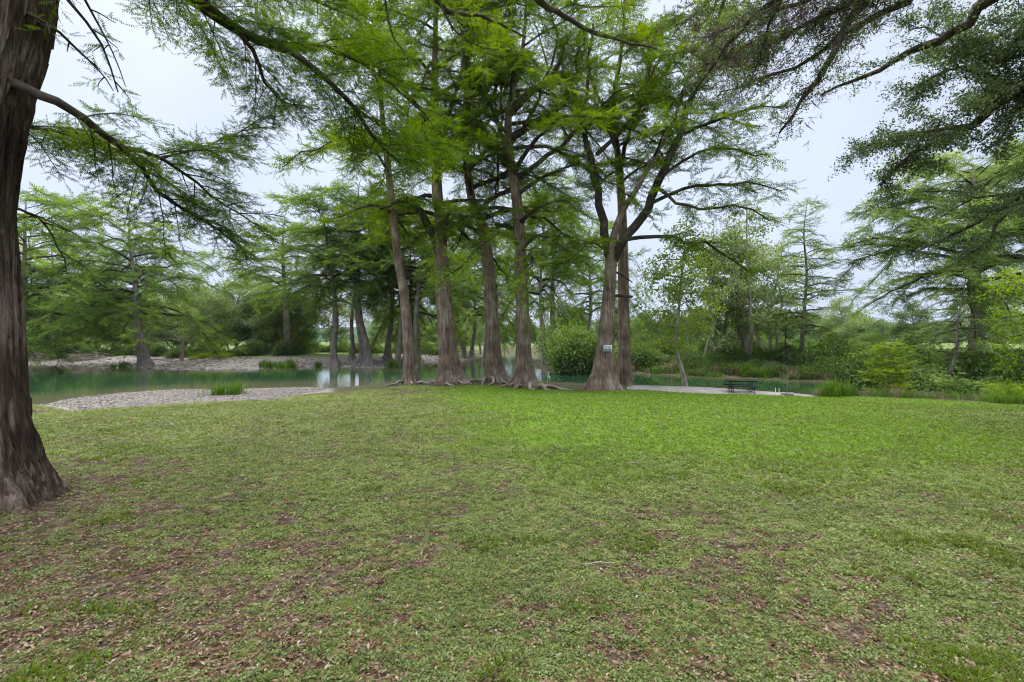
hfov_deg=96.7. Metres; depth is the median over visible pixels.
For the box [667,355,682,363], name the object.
river bush
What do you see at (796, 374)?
bank grass clump
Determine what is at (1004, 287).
broadleaf tree
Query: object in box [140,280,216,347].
broadleaf tree
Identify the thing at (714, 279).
sycamore tree
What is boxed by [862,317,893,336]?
distant tree
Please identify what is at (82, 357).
brush pile
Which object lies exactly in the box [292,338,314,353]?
shrub
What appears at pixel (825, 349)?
shrub
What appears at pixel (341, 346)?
shrub
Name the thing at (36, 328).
broadleaf tree
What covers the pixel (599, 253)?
cypress tree
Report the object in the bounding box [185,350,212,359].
shrub
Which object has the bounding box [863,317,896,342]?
distant tree
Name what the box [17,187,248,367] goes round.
cypress tree
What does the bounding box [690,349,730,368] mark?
river bush
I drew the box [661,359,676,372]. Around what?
bank grass clump
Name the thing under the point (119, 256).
cypress tree
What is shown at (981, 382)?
vine thicket
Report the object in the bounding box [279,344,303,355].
shrub
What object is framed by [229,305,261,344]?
broadleaf tree
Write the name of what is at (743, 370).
bank grass clump
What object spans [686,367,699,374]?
bank grass clump
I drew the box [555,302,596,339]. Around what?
distant tree
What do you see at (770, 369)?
bank grass clump
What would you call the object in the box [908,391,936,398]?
tall grass clump
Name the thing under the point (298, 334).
broadleaf tree
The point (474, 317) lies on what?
cypress tree
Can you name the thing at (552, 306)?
cypress tree
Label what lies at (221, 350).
shrub
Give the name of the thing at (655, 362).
shrub
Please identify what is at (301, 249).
cypress tree
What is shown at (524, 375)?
cypress tree
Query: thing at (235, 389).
reed clump
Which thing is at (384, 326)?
cypress tree
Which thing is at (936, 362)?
shrub
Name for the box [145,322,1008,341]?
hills
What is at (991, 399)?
tall grass clump
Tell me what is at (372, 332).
broadleaf tree
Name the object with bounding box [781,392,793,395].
stone ring
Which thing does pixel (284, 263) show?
cypress tree
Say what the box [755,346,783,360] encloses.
shrub
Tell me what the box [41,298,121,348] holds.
broadleaf tree
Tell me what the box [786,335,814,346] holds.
river bush
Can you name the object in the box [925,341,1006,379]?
shrub
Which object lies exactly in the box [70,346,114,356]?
shrub
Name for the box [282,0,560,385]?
cypress tree
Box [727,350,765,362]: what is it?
shrub
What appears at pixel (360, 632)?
fallen leaves
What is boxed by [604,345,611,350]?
sign
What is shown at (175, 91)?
sky
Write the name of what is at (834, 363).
shrub
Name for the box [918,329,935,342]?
distant tree
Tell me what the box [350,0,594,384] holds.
cypress tree
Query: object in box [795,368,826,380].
bank grass clump
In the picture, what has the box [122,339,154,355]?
shrub
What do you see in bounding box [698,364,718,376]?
bank grass clump
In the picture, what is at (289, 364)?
reed clump
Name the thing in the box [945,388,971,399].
tall grass clump
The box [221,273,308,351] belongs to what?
broadleaf tree
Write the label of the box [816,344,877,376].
vine thicket
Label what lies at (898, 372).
shrub
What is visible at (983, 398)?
tall grass clump
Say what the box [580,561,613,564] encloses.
fallen twig
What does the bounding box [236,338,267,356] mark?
shrub
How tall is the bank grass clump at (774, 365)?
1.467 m
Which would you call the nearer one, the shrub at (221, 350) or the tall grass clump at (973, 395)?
the tall grass clump at (973, 395)
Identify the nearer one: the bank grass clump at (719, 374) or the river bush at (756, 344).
the bank grass clump at (719, 374)
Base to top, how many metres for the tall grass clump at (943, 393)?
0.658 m
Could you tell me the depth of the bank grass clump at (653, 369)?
51.12 m
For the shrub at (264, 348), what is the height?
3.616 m
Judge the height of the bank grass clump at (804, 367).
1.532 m
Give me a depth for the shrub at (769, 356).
49.28 m
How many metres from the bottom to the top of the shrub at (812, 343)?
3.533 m
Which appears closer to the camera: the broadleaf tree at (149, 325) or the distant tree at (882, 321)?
the broadleaf tree at (149, 325)
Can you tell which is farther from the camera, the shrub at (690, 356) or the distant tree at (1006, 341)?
the distant tree at (1006, 341)
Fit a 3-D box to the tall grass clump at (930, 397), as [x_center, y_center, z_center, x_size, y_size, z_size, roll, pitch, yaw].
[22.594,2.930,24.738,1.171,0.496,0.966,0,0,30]
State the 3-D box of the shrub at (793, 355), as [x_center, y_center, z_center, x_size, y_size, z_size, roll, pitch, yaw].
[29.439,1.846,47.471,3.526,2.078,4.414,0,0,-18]
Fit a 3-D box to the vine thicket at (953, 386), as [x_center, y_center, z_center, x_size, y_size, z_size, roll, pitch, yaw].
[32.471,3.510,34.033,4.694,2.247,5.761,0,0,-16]
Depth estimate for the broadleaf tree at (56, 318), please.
86.73 m
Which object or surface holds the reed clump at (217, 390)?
on the ground at (410, 392)
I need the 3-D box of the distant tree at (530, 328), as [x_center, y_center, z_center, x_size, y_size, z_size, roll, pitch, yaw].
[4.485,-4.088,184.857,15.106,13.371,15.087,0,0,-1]
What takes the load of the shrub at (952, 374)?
on the ground at (410, 392)
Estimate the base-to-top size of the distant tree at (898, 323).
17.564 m
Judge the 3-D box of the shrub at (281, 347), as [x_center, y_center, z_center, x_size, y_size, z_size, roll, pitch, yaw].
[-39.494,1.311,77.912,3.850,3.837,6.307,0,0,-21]
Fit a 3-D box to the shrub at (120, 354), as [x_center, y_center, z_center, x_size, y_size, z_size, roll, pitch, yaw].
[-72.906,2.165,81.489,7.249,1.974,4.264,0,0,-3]
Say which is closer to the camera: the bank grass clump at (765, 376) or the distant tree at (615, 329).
the bank grass clump at (765, 376)
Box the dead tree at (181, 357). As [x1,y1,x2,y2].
[164,325,195,360]
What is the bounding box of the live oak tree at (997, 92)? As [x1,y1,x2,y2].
[645,0,1023,273]
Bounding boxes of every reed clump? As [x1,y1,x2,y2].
[110,360,131,366]
[197,381,229,396]
[212,380,248,395]
[256,358,274,367]
[270,361,283,367]
[277,357,300,368]
[314,361,322,366]
[382,356,403,367]
[807,374,864,396]
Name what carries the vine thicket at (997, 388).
on the ground at (410, 392)
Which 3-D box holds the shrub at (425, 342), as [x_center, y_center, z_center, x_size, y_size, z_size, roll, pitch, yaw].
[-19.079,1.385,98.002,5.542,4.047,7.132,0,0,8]
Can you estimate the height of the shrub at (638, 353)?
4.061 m
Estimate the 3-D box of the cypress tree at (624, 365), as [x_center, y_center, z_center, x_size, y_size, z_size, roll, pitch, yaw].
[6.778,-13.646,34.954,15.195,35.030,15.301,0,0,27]
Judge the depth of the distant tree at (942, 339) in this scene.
300.43 m
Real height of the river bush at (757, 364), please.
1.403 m
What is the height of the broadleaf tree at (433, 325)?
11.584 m
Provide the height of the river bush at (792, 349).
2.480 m
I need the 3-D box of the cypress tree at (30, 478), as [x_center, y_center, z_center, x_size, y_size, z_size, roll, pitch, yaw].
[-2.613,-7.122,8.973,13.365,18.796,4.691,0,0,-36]
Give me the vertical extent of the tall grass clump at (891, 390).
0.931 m
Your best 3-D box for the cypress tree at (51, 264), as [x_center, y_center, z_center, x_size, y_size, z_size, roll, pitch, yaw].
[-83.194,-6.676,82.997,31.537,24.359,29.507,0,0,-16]
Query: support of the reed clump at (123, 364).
on the ground at (410, 392)
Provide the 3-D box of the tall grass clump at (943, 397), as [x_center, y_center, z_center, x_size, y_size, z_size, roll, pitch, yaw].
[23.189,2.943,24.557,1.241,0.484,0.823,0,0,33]
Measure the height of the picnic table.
0.775 m
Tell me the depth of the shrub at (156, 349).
78.83 m
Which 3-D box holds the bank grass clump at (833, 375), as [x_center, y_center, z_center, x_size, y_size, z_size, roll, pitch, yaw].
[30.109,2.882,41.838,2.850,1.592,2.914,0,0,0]
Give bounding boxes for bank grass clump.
[649,365,669,373]
[660,362,685,373]
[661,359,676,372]
[668,360,686,371]
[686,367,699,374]
[686,368,703,376]
[691,367,709,376]
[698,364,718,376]
[700,362,726,374]
[705,370,726,377]
[714,358,733,373]
[717,358,740,368]
[717,363,736,374]
[719,364,739,375]
[726,361,752,374]
[727,363,763,377]
[738,364,758,376]
[748,365,783,378]
[752,367,772,377]
[761,360,786,372]
[761,364,785,377]
[768,359,788,375]
[776,370,798,379]
[778,368,811,379]
[784,357,810,372]
[789,364,814,379]
[789,364,822,377]
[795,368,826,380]
[821,372,832,379]
[829,370,847,380]
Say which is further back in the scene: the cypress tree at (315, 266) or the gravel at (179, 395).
the cypress tree at (315, 266)
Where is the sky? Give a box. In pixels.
[17,0,1023,327]
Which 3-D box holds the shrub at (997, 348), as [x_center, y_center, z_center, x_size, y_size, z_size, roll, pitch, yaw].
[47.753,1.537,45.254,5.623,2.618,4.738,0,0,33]
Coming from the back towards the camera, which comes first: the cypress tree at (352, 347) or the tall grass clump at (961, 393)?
the cypress tree at (352, 347)
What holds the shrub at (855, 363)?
on the ground at (410, 392)
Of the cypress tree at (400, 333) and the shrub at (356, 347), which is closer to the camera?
the cypress tree at (400, 333)
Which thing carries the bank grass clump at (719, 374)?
on the ground at (410, 392)
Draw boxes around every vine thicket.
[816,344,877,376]
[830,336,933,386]
[867,358,964,392]
[907,376,977,393]
[945,373,1023,393]
[968,380,1023,398]
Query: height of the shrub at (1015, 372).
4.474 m
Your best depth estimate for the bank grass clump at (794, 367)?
45.48 m
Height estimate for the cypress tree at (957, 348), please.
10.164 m
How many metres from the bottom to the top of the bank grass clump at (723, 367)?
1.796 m
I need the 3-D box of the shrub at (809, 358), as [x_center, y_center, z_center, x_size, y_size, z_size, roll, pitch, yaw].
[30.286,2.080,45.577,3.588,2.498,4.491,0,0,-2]
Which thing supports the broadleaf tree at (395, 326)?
on the ground at (410, 392)
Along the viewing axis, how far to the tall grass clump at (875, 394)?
26.27 m
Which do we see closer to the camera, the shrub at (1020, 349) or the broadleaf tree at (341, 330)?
the shrub at (1020, 349)
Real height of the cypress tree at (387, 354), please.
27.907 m
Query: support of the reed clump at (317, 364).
on the ground at (410, 392)
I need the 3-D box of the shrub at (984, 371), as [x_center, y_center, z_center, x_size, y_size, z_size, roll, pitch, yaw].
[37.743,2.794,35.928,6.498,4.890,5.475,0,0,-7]
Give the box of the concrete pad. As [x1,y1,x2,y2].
[627,385,819,396]
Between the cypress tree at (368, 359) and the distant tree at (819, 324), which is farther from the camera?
the distant tree at (819, 324)
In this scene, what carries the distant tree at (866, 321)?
on the ground at (410, 392)
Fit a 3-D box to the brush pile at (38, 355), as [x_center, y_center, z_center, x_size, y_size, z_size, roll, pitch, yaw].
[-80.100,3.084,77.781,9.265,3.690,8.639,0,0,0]
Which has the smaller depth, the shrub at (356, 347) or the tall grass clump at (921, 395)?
the tall grass clump at (921, 395)
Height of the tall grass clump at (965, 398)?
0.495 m
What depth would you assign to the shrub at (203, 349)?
79.93 m
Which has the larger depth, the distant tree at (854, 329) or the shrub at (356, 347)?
the distant tree at (854, 329)
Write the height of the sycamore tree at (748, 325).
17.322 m
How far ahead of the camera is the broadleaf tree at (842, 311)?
77.53 m
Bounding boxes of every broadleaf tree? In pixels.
[27,284,90,346]
[27,297,76,346]
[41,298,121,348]
[81,289,126,347]
[108,289,169,342]
[117,289,172,345]
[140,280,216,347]
[145,282,234,345]
[156,308,205,348]
[174,294,227,345]
[189,263,275,347]
[192,291,248,348]
[211,312,242,349]
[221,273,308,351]
[222,286,279,344]
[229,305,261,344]
[239,285,309,349]
[249,290,316,342]
[254,289,331,353]
[279,288,325,342]
[292,271,367,345]
[364,305,395,346]
[366,324,386,345]
[385,310,433,343]
[413,299,434,338]
[419,316,438,346]
[423,319,456,344]
[454,301,482,351]
[456,319,481,351]
[462,301,500,353]
[810,295,876,343]
[875,299,949,346]
[952,262,1023,345]
[953,263,1023,373]
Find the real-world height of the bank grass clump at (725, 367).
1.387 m
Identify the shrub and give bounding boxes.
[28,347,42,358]
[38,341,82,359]
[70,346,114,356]
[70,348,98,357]
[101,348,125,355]
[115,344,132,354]
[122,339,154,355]
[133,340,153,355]
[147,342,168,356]
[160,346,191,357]
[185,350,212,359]
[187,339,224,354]
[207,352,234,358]
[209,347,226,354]
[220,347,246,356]
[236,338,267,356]
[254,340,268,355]
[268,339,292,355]
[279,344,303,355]
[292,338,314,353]
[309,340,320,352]
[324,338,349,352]
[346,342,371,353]
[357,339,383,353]
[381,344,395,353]
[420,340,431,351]
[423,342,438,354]
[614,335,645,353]
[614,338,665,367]
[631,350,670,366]
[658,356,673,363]
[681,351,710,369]
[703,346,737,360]
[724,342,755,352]
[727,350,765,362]
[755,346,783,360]
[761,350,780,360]
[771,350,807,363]
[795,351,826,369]
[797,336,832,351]
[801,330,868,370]
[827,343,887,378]
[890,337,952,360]
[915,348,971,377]
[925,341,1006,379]
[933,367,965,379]
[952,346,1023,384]
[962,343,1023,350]
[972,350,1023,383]
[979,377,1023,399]
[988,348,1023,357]
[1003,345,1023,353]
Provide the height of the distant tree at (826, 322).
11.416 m
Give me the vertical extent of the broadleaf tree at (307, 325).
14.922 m
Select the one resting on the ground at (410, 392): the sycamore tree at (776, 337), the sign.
the sycamore tree at (776, 337)
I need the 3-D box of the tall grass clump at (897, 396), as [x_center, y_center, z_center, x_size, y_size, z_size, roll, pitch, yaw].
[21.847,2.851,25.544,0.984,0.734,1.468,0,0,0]
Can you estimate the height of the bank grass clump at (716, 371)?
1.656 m
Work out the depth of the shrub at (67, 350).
79.23 m
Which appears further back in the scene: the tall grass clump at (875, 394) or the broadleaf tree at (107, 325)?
the broadleaf tree at (107, 325)
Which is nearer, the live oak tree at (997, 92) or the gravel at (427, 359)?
the live oak tree at (997, 92)
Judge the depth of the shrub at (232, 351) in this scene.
76.78 m
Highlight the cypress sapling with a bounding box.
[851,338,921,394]
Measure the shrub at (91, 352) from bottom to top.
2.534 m
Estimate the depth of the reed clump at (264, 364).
62.00 m
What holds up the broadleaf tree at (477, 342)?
on the ground at (410, 392)
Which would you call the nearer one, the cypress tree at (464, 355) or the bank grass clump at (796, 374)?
the bank grass clump at (796, 374)
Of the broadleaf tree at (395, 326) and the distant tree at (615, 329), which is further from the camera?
the distant tree at (615, 329)
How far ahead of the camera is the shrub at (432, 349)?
96.19 m
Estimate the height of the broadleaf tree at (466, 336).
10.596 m
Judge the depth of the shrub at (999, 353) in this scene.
42.83 m
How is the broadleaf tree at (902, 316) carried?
on the ground at (410, 392)
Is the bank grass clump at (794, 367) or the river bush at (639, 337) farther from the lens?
the river bush at (639, 337)
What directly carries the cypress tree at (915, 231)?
on the ground at (410, 392)
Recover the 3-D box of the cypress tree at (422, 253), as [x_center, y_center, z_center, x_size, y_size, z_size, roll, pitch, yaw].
[-12.569,-8.532,64.330,19.787,25.975,20.221,0,0,0]
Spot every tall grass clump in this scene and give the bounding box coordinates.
[855,388,871,396]
[866,385,891,396]
[883,385,900,396]
[893,387,911,397]
[897,388,925,397]
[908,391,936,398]
[914,393,935,398]
[934,392,952,398]
[935,387,953,398]
[940,392,963,399]
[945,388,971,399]
[957,394,978,400]
[960,388,994,400]
[975,394,997,402]
[980,388,1011,403]
[981,392,1002,402]
[985,393,1020,403]
[999,395,1023,403]
[1012,392,1023,404]
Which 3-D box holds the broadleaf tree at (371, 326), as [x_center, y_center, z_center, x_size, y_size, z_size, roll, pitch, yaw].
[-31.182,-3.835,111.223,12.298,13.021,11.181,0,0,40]
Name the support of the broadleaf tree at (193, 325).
on the ground at (410, 392)
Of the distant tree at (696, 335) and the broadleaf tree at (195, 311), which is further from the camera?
the distant tree at (696, 335)
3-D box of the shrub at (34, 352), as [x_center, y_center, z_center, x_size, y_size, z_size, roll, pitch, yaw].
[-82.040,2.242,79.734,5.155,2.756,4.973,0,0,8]
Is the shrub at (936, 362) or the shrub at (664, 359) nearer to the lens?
the shrub at (936, 362)
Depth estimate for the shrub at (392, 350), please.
91.46 m
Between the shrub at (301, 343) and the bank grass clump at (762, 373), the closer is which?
the bank grass clump at (762, 373)
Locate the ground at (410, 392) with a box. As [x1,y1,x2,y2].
[0,342,1023,681]
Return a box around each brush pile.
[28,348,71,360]
[56,347,111,361]
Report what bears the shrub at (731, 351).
on the ground at (410, 392)
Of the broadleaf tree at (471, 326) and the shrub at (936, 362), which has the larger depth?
the broadleaf tree at (471, 326)
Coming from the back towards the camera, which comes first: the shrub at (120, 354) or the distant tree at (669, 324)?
the distant tree at (669, 324)
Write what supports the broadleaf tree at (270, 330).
on the ground at (410, 392)
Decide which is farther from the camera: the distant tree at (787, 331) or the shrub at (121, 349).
the distant tree at (787, 331)
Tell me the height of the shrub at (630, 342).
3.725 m
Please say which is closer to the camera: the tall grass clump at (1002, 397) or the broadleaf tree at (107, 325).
the tall grass clump at (1002, 397)
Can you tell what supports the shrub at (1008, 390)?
on the ground at (410, 392)
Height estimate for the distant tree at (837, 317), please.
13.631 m
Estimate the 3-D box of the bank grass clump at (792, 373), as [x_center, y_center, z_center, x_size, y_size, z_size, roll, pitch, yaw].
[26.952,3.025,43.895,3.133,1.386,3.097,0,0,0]
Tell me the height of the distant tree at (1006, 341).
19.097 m
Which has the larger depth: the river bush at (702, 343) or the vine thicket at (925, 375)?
the river bush at (702, 343)
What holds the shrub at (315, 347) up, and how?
on the ground at (410, 392)
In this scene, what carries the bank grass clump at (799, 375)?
on the ground at (410, 392)
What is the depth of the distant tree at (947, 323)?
316.18 m
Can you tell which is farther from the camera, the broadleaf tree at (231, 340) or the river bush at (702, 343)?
the broadleaf tree at (231, 340)
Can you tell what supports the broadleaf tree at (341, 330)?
on the ground at (410, 392)
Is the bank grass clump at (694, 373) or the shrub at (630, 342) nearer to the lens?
the bank grass clump at (694, 373)
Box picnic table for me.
[723,380,759,393]
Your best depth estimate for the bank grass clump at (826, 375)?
42.20 m
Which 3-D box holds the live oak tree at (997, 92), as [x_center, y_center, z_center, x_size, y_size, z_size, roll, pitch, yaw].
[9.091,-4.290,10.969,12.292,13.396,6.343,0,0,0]
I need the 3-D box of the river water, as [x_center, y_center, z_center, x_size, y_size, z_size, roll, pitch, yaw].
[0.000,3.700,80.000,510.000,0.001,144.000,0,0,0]
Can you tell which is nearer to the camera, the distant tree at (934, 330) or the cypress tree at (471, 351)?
the cypress tree at (471, 351)
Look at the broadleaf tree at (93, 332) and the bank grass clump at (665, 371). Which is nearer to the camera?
the bank grass clump at (665, 371)
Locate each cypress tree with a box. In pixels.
[0,0,667,514]
[17,182,144,371]
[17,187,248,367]
[19,240,162,356]
[84,232,178,366]
[193,217,347,355]
[241,178,392,366]
[265,0,494,385]
[276,163,421,365]
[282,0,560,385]
[290,179,396,364]
[297,242,397,359]
[335,190,433,360]
[338,196,480,366]
[340,194,484,366]
[343,216,465,367]
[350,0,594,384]
[385,0,704,389]
[427,247,483,358]
[430,229,549,360]
[458,253,509,357]
[471,175,617,365]
[499,168,604,362]
[512,0,699,385]
[528,215,658,344]
[536,0,807,390]
[744,195,872,351]
[759,288,810,364]
[802,131,1023,370]
[890,265,1023,377]
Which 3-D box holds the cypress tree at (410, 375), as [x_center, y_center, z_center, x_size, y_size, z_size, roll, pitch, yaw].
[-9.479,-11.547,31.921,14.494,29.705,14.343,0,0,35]
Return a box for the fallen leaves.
[0,402,1023,681]
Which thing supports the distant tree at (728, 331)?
on the ground at (410, 392)
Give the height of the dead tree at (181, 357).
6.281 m
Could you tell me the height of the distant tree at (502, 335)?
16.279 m
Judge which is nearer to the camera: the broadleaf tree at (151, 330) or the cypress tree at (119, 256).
the cypress tree at (119, 256)
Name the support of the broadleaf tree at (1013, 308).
on the ground at (410, 392)
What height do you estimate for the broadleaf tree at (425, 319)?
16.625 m
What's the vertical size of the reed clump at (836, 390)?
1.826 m
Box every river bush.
[533,320,617,374]
[630,330,664,352]
[661,336,702,354]
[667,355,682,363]
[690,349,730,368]
[695,332,720,351]
[733,333,767,351]
[741,358,764,368]
[772,343,807,358]
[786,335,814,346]
[846,331,894,348]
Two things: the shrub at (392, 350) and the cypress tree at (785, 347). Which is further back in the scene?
the shrub at (392, 350)
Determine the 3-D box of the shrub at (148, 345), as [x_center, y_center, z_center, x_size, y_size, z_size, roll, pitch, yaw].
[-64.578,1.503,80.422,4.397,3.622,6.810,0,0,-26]
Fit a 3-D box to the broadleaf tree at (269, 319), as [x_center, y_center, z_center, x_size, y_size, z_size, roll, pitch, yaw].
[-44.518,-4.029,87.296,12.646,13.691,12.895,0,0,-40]
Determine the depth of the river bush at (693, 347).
64.02 m
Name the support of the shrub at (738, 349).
on the ground at (410, 392)
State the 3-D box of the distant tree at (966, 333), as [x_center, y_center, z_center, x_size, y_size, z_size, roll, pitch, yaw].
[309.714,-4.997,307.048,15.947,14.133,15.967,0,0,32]
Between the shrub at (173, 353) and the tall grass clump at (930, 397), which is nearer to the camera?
the tall grass clump at (930, 397)
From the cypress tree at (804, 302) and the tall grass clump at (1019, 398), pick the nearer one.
the tall grass clump at (1019, 398)
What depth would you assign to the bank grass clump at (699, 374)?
47.56 m
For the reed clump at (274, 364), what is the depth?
62.72 m
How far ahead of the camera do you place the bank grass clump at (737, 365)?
47.96 m
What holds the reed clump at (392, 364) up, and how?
on the ground at (410, 392)
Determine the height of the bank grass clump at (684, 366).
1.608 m
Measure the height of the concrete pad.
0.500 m
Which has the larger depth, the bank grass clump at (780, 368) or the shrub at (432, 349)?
the shrub at (432, 349)
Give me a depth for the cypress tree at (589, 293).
84.09 m
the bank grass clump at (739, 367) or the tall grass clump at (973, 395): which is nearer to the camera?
the tall grass clump at (973, 395)
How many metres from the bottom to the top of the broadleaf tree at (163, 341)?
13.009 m
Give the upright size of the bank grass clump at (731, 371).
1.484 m
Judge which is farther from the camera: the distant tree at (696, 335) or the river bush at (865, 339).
the distant tree at (696, 335)
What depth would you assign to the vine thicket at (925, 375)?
34.75 m
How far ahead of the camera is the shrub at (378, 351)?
91.45 m
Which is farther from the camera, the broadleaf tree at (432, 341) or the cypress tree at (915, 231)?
the broadleaf tree at (432, 341)
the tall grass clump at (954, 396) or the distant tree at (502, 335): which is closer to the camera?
the tall grass clump at (954, 396)
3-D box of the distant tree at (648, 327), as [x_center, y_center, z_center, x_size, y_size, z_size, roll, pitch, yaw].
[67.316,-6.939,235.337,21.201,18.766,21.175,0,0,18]
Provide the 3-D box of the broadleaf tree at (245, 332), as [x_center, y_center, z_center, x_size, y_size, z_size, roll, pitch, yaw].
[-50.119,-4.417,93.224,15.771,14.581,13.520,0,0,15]
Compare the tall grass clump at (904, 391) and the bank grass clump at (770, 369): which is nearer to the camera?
the tall grass clump at (904, 391)
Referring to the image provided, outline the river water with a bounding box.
[28,352,1008,403]
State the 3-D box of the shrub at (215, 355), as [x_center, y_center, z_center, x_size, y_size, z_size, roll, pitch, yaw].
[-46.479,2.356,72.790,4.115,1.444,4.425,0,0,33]
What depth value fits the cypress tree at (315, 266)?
64.39 m
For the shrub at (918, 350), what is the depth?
42.54 m
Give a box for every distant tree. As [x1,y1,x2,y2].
[499,324,511,342]
[506,317,538,342]
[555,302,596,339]
[590,306,630,342]
[630,310,660,336]
[651,310,687,339]
[680,306,720,342]
[717,319,736,338]
[774,308,799,339]
[788,308,825,337]
[799,311,827,341]
[809,315,842,324]
[812,319,837,338]
[833,310,878,338]
[835,319,866,337]
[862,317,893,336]
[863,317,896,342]
[887,318,912,341]
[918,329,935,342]
[930,320,944,341]
[936,326,958,341]
[938,318,969,341]
[959,309,1019,343]
[961,325,968,342]
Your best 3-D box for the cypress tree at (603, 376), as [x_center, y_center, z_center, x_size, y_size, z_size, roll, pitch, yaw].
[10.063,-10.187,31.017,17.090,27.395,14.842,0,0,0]
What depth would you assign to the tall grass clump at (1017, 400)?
21.80 m
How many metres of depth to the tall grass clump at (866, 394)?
26.53 m
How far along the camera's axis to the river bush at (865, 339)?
64.52 m
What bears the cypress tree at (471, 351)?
on the ground at (410, 392)
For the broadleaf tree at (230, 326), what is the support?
on the ground at (410, 392)
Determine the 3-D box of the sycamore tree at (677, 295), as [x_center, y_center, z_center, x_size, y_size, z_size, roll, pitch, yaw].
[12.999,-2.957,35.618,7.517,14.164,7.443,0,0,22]
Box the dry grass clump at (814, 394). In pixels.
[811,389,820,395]
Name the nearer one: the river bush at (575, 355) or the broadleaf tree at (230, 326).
the river bush at (575, 355)
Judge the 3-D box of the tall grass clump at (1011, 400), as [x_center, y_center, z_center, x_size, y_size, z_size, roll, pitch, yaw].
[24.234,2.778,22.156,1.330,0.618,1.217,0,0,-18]
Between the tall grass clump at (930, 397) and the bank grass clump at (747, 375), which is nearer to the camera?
the tall grass clump at (930, 397)
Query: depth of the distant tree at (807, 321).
233.35 m
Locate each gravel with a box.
[28,354,465,369]
[32,387,329,409]
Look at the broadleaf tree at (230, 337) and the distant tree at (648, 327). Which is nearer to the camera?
the broadleaf tree at (230, 337)
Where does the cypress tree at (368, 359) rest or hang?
on the ground at (410, 392)
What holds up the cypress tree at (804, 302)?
on the ground at (410, 392)
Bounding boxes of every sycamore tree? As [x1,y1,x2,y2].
[631,211,731,386]
[652,213,794,356]
[697,200,797,357]
[727,225,834,351]
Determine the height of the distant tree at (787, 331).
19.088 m
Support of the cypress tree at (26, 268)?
on the ground at (410, 392)

